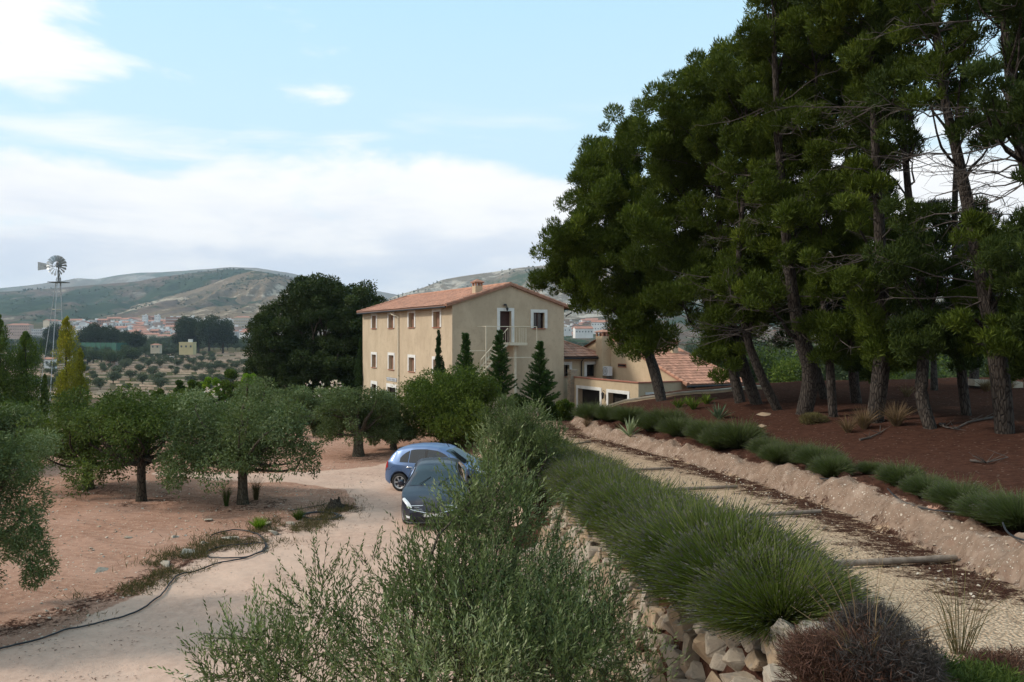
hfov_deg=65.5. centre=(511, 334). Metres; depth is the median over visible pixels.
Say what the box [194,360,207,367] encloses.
olive tree
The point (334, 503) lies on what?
tree stump
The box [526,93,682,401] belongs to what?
pine tree
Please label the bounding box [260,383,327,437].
olive tree
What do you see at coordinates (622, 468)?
lavender bush
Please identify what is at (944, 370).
slope tree
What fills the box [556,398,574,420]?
garden shrub
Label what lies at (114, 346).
court fence
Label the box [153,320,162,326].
house
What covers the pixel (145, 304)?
scrub
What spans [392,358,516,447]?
green leaf tree
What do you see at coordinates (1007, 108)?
pine tree
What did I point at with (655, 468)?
log
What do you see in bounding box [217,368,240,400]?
garden shrub
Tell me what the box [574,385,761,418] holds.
wall
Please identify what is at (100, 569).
stone
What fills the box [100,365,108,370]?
olive tree
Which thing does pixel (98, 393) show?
terrace wall
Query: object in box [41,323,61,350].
umbrella pine
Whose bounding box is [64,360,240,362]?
terrace wall
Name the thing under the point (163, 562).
stone
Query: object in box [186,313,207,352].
umbrella pine
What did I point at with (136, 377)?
terrace wall
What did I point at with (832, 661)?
dead shrub
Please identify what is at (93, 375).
olive tree
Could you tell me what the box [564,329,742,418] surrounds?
annexe house
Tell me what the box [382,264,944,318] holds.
hills
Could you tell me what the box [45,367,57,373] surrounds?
olive tree
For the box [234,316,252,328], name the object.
house
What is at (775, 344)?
slope tree
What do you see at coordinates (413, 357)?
window
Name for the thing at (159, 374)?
olive tree
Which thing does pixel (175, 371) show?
olive tree
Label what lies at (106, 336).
umbrella pine
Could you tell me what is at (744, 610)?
lavender bush
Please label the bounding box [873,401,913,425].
dry grass
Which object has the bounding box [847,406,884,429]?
dry grass
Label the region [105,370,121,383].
olive tree
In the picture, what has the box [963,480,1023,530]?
lavender bush
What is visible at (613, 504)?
lavender bush
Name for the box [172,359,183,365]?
olive tree
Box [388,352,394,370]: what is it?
window
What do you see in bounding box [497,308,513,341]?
door
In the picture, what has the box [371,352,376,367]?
window
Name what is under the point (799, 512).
log
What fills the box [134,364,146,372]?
olive tree
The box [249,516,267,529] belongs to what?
green weed
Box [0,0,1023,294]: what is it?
sky
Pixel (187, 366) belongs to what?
olive tree
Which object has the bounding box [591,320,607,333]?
house
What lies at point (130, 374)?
olive tree
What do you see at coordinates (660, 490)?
lavender bush
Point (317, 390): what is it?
oleander
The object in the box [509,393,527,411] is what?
garden shrub
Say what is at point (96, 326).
umbrella pine
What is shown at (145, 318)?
house
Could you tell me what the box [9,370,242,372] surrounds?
terrace wall
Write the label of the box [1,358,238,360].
terrace wall
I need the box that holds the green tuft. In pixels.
[930,645,1023,681]
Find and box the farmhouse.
[356,279,571,421]
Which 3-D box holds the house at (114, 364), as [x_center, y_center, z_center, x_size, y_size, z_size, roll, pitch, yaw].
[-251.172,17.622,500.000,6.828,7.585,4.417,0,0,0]
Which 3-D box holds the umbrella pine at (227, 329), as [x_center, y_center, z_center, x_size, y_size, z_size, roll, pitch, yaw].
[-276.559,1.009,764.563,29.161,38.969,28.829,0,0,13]
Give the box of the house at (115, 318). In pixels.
[107,317,121,320]
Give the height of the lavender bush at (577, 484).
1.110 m
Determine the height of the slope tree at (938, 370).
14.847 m
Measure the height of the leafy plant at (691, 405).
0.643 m
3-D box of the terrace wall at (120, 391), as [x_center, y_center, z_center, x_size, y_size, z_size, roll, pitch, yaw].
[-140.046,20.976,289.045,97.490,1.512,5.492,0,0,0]
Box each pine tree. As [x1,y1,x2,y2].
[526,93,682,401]
[615,47,748,403]
[634,42,794,404]
[662,34,813,410]
[690,0,846,414]
[733,0,896,416]
[752,176,831,398]
[764,0,988,422]
[783,58,928,402]
[787,0,986,428]
[833,0,1023,433]
[867,0,1023,382]
[894,0,1023,415]
[901,222,951,390]
[958,194,1017,387]
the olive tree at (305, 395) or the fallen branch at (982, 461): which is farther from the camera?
the olive tree at (305, 395)
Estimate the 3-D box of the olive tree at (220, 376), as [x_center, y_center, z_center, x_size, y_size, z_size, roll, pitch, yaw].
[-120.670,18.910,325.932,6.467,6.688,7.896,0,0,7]
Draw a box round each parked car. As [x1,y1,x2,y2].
[385,439,497,495]
[398,457,471,522]
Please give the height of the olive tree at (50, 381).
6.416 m
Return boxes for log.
[631,467,673,470]
[670,485,737,490]
[741,509,821,517]
[832,555,957,566]
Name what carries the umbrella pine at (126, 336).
on the ground at (96, 653)
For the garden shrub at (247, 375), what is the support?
on the ground at (96, 653)
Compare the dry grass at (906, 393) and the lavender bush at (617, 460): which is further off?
the dry grass at (906, 393)
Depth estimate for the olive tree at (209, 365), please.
419.03 m
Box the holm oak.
[240,272,388,393]
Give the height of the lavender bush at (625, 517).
1.027 m
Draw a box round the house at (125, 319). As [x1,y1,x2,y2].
[120,318,131,320]
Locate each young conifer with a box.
[455,332,477,377]
[486,329,517,413]
[516,340,560,420]
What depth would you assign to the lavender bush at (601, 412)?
35.10 m
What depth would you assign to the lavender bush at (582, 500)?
13.91 m
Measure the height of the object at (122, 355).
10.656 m
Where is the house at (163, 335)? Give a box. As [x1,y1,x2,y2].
[157,334,173,337]
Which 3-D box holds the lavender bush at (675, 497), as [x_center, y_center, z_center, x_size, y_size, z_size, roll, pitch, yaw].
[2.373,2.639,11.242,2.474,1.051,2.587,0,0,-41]
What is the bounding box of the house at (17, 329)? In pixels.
[7,323,33,338]
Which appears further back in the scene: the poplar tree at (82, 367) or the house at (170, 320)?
the house at (170, 320)
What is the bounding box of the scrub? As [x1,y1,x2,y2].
[1,265,609,320]
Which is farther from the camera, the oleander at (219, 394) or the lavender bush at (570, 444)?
the oleander at (219, 394)
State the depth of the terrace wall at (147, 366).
480.04 m
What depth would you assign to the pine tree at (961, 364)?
24.14 m
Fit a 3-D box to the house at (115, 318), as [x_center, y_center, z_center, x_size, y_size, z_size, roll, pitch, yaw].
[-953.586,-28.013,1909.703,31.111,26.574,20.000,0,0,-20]
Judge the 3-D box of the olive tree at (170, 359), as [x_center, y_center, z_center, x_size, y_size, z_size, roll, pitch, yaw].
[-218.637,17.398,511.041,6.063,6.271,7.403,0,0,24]
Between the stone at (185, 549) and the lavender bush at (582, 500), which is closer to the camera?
the lavender bush at (582, 500)
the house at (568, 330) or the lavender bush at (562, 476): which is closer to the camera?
the lavender bush at (562, 476)
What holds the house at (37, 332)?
on the ground at (96, 653)
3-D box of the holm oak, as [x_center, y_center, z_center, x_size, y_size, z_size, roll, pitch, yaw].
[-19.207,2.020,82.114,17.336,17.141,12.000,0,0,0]
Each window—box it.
[371,313,376,328]
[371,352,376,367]
[371,380,376,393]
[386,383,396,396]
[387,312,394,328]
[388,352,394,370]
[407,310,415,327]
[408,354,415,372]
[432,308,440,327]
[531,309,546,328]
[564,362,571,376]
[584,361,595,376]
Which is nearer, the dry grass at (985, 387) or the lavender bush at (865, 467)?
the lavender bush at (865, 467)
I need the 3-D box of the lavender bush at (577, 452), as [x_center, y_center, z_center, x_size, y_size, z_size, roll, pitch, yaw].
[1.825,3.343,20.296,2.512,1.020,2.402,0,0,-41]
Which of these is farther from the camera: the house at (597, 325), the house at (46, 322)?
the house at (46, 322)
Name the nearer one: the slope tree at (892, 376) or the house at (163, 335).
the slope tree at (892, 376)
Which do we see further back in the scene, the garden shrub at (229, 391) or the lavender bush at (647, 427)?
the garden shrub at (229, 391)
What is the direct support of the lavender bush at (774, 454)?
on the ground at (96, 653)
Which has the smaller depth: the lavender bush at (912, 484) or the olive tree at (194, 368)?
the lavender bush at (912, 484)
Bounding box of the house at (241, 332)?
[239,330,250,338]
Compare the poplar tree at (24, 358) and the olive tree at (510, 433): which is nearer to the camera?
the olive tree at (510, 433)
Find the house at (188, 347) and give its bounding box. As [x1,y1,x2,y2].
[179,339,196,354]
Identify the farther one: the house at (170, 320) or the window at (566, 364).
the house at (170, 320)
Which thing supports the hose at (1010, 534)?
on the ground at (96, 653)
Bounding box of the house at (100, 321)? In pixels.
[97,319,109,323]
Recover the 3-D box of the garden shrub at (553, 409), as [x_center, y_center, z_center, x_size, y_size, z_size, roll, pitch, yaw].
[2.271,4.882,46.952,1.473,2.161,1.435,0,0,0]
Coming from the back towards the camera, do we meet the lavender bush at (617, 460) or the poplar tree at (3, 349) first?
the poplar tree at (3, 349)
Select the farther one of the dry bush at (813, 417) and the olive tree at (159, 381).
the olive tree at (159, 381)
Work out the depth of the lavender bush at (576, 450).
22.41 m
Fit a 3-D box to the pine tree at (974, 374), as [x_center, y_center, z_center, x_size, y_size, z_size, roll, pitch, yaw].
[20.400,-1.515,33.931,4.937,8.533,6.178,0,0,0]
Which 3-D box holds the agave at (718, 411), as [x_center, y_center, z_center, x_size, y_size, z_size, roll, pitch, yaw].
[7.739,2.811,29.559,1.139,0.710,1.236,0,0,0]
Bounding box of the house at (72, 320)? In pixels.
[69,319,82,323]
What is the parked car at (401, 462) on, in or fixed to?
on the ground at (96, 653)
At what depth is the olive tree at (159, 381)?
303.87 m
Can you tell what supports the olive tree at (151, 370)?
on the ground at (96, 653)
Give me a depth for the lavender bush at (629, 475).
16.37 m
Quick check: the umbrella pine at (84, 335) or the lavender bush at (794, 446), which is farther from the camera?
the umbrella pine at (84, 335)
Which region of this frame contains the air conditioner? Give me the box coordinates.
[603,366,611,378]
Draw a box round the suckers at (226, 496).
[215,479,235,505]
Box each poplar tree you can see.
[0,315,22,403]
[2,331,56,415]
[39,373,50,415]
[50,315,88,423]
[71,347,91,405]
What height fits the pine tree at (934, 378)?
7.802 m
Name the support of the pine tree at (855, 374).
on the ground at (96, 653)
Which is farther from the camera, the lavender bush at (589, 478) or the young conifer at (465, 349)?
the young conifer at (465, 349)
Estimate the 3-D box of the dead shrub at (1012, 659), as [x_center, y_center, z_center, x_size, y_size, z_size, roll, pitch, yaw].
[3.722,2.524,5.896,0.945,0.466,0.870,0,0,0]
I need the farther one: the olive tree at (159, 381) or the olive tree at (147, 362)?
the olive tree at (147, 362)
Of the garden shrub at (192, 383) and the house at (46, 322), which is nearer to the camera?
the garden shrub at (192, 383)
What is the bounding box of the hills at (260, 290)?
[103,271,294,322]
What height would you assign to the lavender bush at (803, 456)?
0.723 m
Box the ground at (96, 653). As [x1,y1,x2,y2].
[0,323,1023,681]
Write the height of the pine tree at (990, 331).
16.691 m
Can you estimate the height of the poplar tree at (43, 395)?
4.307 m
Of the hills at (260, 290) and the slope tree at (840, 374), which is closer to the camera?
the slope tree at (840, 374)
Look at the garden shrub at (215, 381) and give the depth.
60.77 m
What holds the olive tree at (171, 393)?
on the ground at (96, 653)
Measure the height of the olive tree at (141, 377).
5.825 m
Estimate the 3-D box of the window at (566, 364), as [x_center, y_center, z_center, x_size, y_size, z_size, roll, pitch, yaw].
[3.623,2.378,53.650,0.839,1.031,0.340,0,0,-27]
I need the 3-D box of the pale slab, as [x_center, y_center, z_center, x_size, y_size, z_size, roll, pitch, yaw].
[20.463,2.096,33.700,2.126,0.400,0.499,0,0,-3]
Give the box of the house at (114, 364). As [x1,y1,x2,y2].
[106,360,117,365]
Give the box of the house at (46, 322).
[43,319,59,327]
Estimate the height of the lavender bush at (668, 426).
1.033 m
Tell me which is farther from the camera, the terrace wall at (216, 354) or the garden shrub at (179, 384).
the terrace wall at (216, 354)
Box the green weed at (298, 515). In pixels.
[290,509,305,519]
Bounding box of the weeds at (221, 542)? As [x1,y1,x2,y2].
[52,485,373,625]
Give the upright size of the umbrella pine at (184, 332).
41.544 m
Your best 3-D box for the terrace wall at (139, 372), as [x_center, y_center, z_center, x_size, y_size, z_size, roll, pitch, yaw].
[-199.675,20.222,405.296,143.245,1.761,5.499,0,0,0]
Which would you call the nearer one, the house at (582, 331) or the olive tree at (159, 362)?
the olive tree at (159, 362)
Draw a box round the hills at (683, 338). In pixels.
[564,313,818,342]
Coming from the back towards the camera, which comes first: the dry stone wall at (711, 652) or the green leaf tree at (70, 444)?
the green leaf tree at (70, 444)
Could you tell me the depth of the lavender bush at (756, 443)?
22.61 m
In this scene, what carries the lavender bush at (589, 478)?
on the ground at (96, 653)
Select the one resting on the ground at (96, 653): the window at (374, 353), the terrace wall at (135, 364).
the terrace wall at (135, 364)
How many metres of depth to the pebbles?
19.52 m
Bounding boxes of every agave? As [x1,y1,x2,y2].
[617,416,642,436]
[706,401,735,418]
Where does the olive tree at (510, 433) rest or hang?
on the ground at (96, 653)
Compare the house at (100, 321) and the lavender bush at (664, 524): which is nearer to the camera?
the lavender bush at (664, 524)
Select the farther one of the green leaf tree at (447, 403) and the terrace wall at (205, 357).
the terrace wall at (205, 357)
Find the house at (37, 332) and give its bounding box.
[31,328,51,341]
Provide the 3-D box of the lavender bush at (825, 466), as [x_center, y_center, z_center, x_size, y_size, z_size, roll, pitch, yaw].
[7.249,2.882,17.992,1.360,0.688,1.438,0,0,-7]
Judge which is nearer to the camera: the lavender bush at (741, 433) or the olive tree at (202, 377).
the lavender bush at (741, 433)
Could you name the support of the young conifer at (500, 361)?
on the ground at (96, 653)
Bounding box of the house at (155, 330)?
[144,329,160,332]
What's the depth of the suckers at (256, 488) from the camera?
25.28 m
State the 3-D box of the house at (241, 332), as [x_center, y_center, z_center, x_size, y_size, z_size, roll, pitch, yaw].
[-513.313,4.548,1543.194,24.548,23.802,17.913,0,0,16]
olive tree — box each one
[0,387,64,590]
[0,396,49,450]
[45,362,56,367]
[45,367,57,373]
[47,376,57,389]
[70,391,153,429]
[88,373,98,380]
[91,376,107,389]
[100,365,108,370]
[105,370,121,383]
[109,366,124,373]
[118,360,131,369]
[124,369,138,379]
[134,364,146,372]
[134,373,148,383]
[138,357,148,362]
[144,359,152,365]
[146,367,160,374]
[148,385,226,443]
[148,424,692,681]
[149,372,164,384]
[152,373,326,504]
[152,376,170,387]
[153,358,167,365]
[167,357,177,362]
[171,369,179,374]
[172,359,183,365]
[183,363,192,368]
[184,375,197,381]
[190,358,197,365]
[191,365,200,372]
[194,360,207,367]
[197,355,205,360]
[197,373,209,380]
[202,362,214,368]
[204,368,215,374]
[209,373,224,380]
[215,381,284,430]
[220,363,229,367]
[229,360,242,367]
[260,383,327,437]
[308,382,368,437]
[310,383,404,456]
[364,389,396,432]
[367,396,419,450]
[465,391,573,533]
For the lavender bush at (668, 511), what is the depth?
10.63 m
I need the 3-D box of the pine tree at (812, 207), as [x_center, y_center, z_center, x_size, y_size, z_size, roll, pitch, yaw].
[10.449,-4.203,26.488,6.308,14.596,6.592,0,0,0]
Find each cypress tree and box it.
[354,338,362,394]
[434,329,444,374]
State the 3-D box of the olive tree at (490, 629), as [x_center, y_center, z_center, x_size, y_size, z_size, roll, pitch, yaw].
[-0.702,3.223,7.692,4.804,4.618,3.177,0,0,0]
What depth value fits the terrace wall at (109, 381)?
340.53 m
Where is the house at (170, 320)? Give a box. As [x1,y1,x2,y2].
[166,316,180,324]
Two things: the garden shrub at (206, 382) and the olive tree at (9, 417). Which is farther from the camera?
the garden shrub at (206, 382)
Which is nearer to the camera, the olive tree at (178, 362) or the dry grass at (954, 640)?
the dry grass at (954, 640)
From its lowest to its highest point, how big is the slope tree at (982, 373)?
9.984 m
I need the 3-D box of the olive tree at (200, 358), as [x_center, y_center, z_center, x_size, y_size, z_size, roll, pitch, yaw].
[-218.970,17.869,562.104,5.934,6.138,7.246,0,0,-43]
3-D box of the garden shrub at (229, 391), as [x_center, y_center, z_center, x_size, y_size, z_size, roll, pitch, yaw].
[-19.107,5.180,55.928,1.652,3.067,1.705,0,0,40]
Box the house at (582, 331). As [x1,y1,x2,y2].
[572,326,593,337]
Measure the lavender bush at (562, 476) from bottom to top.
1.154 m
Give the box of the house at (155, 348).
[150,344,161,353]
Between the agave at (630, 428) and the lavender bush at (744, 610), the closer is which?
the lavender bush at (744, 610)
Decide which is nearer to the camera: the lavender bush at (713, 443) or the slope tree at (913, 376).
the lavender bush at (713, 443)
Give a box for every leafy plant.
[670,397,684,407]
[680,395,704,409]
[698,393,716,403]
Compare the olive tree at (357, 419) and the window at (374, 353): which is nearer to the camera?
the olive tree at (357, 419)
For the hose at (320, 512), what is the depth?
23.25 m
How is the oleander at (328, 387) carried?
on the ground at (96, 653)
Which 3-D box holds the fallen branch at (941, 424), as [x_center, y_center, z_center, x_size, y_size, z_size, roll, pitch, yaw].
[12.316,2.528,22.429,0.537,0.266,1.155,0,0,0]
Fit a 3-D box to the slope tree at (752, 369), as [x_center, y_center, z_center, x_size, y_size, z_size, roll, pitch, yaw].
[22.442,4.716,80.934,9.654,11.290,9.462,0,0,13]
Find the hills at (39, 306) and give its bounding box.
[0,269,293,322]
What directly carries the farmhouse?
on the ground at (96, 653)
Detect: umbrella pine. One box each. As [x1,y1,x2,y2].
[38,339,52,356]
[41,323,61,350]
[75,323,97,342]
[82,319,105,342]
[98,324,120,342]
[118,330,136,344]
[130,330,147,348]
[170,314,198,343]
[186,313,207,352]
[193,311,226,351]
[217,315,238,352]
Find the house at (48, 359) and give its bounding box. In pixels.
[44,357,57,367]
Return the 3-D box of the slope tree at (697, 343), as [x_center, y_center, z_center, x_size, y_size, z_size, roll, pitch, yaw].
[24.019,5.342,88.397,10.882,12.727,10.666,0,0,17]
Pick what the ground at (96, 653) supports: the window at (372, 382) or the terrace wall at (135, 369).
the terrace wall at (135, 369)
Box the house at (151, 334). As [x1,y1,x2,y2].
[135,333,160,338]
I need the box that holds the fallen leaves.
[1,468,479,681]
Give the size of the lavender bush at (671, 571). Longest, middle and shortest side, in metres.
2.715 x 2.520 x 1.027 m
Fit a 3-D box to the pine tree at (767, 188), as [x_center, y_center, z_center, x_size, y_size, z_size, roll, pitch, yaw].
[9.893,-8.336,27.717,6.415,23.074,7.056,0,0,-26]
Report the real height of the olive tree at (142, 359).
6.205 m
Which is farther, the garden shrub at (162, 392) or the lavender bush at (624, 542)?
the garden shrub at (162, 392)
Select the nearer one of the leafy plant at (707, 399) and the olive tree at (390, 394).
the leafy plant at (707, 399)
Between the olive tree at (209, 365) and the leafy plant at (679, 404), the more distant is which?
the olive tree at (209, 365)
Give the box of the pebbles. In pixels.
[3,435,1023,681]
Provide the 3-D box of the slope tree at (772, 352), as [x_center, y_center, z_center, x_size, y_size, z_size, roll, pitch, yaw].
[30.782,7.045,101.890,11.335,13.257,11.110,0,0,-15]
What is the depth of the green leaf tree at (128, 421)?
24.75 m
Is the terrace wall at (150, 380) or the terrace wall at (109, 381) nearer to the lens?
the terrace wall at (109, 381)
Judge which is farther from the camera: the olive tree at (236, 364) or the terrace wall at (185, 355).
the terrace wall at (185, 355)
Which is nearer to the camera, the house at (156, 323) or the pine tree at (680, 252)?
the pine tree at (680, 252)
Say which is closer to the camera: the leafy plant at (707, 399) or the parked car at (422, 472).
the parked car at (422, 472)
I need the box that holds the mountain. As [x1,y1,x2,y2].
[0,267,396,300]
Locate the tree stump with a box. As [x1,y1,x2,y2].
[326,496,348,510]
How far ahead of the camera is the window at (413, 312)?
55.63 m
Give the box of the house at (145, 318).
[142,314,147,322]
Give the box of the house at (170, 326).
[164,325,175,328]
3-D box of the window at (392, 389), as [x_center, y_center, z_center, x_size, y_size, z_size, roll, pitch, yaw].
[-8.861,4.688,59.261,0.265,1.965,2.356,0,0,-27]
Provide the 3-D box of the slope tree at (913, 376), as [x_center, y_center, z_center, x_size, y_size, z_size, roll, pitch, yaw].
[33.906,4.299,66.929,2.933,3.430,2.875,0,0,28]
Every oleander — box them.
[204,383,225,416]
[305,380,324,398]
[326,380,341,394]
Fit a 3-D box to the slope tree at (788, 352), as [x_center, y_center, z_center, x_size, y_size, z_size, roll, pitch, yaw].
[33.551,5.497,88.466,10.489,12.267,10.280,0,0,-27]
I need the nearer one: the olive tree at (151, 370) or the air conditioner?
the air conditioner
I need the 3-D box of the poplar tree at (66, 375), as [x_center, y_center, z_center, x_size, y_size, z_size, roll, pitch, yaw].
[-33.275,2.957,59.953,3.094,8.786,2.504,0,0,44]
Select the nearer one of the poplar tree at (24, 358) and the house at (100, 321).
the poplar tree at (24, 358)
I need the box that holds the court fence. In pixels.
[80,342,128,352]
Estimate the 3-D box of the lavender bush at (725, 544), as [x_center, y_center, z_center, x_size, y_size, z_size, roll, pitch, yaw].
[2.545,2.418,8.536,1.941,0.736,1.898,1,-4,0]
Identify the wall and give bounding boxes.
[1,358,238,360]
[1,361,230,363]
[4,364,244,365]
[5,368,238,369]
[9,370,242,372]
[11,372,242,374]
[12,353,252,354]
[13,354,241,355]
[28,392,176,394]
[35,390,170,392]
[39,375,241,378]
[39,380,211,383]
[39,387,213,389]
[42,356,248,357]
[42,357,247,359]
[57,366,244,367]
[57,383,215,386]
[60,378,238,380]
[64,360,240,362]
[519,501,827,681]
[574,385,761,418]
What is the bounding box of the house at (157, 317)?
[154,314,159,321]
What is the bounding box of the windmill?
[38,255,69,410]
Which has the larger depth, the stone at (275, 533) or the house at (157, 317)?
the house at (157, 317)
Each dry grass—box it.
[581,415,592,426]
[786,542,992,660]
[831,415,860,432]
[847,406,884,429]
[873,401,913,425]
[898,383,915,396]
[909,554,1023,655]
[975,378,990,391]
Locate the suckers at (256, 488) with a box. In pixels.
[247,474,263,499]
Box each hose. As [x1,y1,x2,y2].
[0,529,266,648]
[303,511,341,519]
[887,488,959,512]
[1002,522,1023,540]
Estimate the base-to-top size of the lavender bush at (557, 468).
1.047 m
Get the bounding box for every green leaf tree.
[0,397,55,435]
[2,384,156,499]
[56,380,216,501]
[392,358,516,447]
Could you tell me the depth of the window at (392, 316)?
59.66 m
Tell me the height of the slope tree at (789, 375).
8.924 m
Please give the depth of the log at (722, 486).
19.04 m
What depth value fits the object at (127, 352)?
532.53 m
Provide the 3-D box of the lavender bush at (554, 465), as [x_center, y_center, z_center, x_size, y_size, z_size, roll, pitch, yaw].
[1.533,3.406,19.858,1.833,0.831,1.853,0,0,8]
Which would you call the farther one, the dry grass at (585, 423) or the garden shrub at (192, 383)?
the garden shrub at (192, 383)
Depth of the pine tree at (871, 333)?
23.45 m
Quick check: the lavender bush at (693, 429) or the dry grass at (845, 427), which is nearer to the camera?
the dry grass at (845, 427)
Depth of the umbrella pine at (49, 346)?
638.93 m
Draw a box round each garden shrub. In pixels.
[150,388,165,406]
[173,379,185,395]
[182,379,202,406]
[201,376,211,408]
[210,376,229,400]
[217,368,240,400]
[225,386,239,402]
[237,372,258,387]
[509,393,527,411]
[542,401,561,420]
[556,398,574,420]
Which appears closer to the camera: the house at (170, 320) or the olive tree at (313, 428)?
the olive tree at (313, 428)
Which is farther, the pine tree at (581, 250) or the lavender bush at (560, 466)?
the pine tree at (581, 250)
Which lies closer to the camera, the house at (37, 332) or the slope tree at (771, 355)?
the slope tree at (771, 355)
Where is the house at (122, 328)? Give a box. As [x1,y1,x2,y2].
[115,326,127,330]
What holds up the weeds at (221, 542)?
on the ground at (96, 653)
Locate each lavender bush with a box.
[529,437,586,468]
[530,447,589,475]
[533,452,628,493]
[536,453,604,484]
[539,448,648,500]
[539,455,591,477]
[543,435,588,451]
[543,445,620,478]
[545,440,608,458]
[545,447,636,475]
[549,459,678,517]
[550,463,647,503]
[561,467,700,538]
[561,471,676,524]
[568,401,612,420]
[574,478,705,547]
[584,464,666,485]
[585,488,713,561]
[587,461,655,483]
[589,495,757,579]
[591,399,624,420]
[594,479,730,519]
[594,479,826,599]
[596,481,747,534]
[606,402,649,422]
[610,477,718,501]
[616,499,724,533]
[622,495,864,630]
[632,406,662,431]
[642,403,693,426]
[651,411,707,436]
[665,499,786,538]
[665,529,897,648]
[677,414,723,441]
[686,522,799,558]
[696,420,735,448]
[699,521,875,603]
[704,415,772,448]
[741,431,789,453]
[752,439,797,463]
[777,438,821,454]
[788,438,850,466]
[804,447,858,477]
[854,458,888,474]
[869,456,932,486]
[896,468,957,496]
[917,472,1006,509]
[943,481,1023,524]
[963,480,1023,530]
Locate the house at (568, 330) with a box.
[564,325,571,335]
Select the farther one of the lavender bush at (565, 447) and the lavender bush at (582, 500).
the lavender bush at (565, 447)
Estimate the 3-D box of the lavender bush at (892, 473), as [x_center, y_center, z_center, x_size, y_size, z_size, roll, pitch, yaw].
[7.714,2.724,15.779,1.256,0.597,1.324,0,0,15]
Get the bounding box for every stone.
[95,567,108,572]
[160,560,169,566]
[180,548,194,556]
[268,530,278,535]
[756,412,770,415]
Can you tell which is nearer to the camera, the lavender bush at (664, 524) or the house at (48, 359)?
the lavender bush at (664, 524)
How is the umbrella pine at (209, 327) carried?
on the ground at (96, 653)
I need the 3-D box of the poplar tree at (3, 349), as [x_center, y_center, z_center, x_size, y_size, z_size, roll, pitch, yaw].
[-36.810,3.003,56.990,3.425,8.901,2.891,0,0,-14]
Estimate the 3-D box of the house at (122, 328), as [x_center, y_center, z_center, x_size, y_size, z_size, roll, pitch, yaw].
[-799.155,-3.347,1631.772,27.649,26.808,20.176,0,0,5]
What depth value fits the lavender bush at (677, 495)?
12.41 m
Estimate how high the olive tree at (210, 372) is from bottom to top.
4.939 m
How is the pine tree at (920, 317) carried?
on the ground at (96, 653)
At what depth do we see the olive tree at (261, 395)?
47.12 m
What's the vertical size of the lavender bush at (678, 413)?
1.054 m
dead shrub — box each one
[771,594,962,681]
[949,640,1023,679]
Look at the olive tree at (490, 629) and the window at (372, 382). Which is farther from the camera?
the window at (372, 382)
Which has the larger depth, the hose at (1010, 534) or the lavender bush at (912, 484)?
the lavender bush at (912, 484)
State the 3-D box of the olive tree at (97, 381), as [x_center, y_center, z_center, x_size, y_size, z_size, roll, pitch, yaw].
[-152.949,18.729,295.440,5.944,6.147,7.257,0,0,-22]
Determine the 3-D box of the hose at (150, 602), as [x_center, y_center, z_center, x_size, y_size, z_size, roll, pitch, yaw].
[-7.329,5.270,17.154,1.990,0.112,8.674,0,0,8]
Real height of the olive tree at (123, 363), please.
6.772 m
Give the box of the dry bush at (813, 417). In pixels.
[797,411,829,424]
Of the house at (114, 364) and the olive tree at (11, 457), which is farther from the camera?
the house at (114, 364)
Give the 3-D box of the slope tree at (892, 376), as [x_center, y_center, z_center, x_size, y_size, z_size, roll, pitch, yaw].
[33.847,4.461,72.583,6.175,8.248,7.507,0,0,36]
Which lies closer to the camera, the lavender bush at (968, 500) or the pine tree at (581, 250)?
the lavender bush at (968, 500)
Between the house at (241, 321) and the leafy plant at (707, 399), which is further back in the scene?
the house at (241, 321)
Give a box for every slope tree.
[686,333,746,368]
[717,333,775,382]
[744,340,797,382]
[758,338,789,372]
[760,335,793,359]
[767,348,824,382]
[770,337,814,376]
[794,343,866,380]
[860,364,915,379]
[900,371,930,378]
[901,360,947,377]
[936,353,985,373]
[937,357,952,377]
[946,355,988,377]
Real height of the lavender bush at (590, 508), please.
1.151 m
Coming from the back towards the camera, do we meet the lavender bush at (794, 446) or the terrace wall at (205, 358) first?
the terrace wall at (205, 358)
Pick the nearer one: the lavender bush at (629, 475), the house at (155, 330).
the lavender bush at (629, 475)
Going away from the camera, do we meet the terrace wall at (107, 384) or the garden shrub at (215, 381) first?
the garden shrub at (215, 381)
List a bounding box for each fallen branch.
[859,425,891,440]
[938,420,960,429]
[940,413,992,427]
[968,449,1007,462]
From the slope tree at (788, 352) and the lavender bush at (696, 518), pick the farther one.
the slope tree at (788, 352)
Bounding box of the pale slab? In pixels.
[968,379,1022,387]

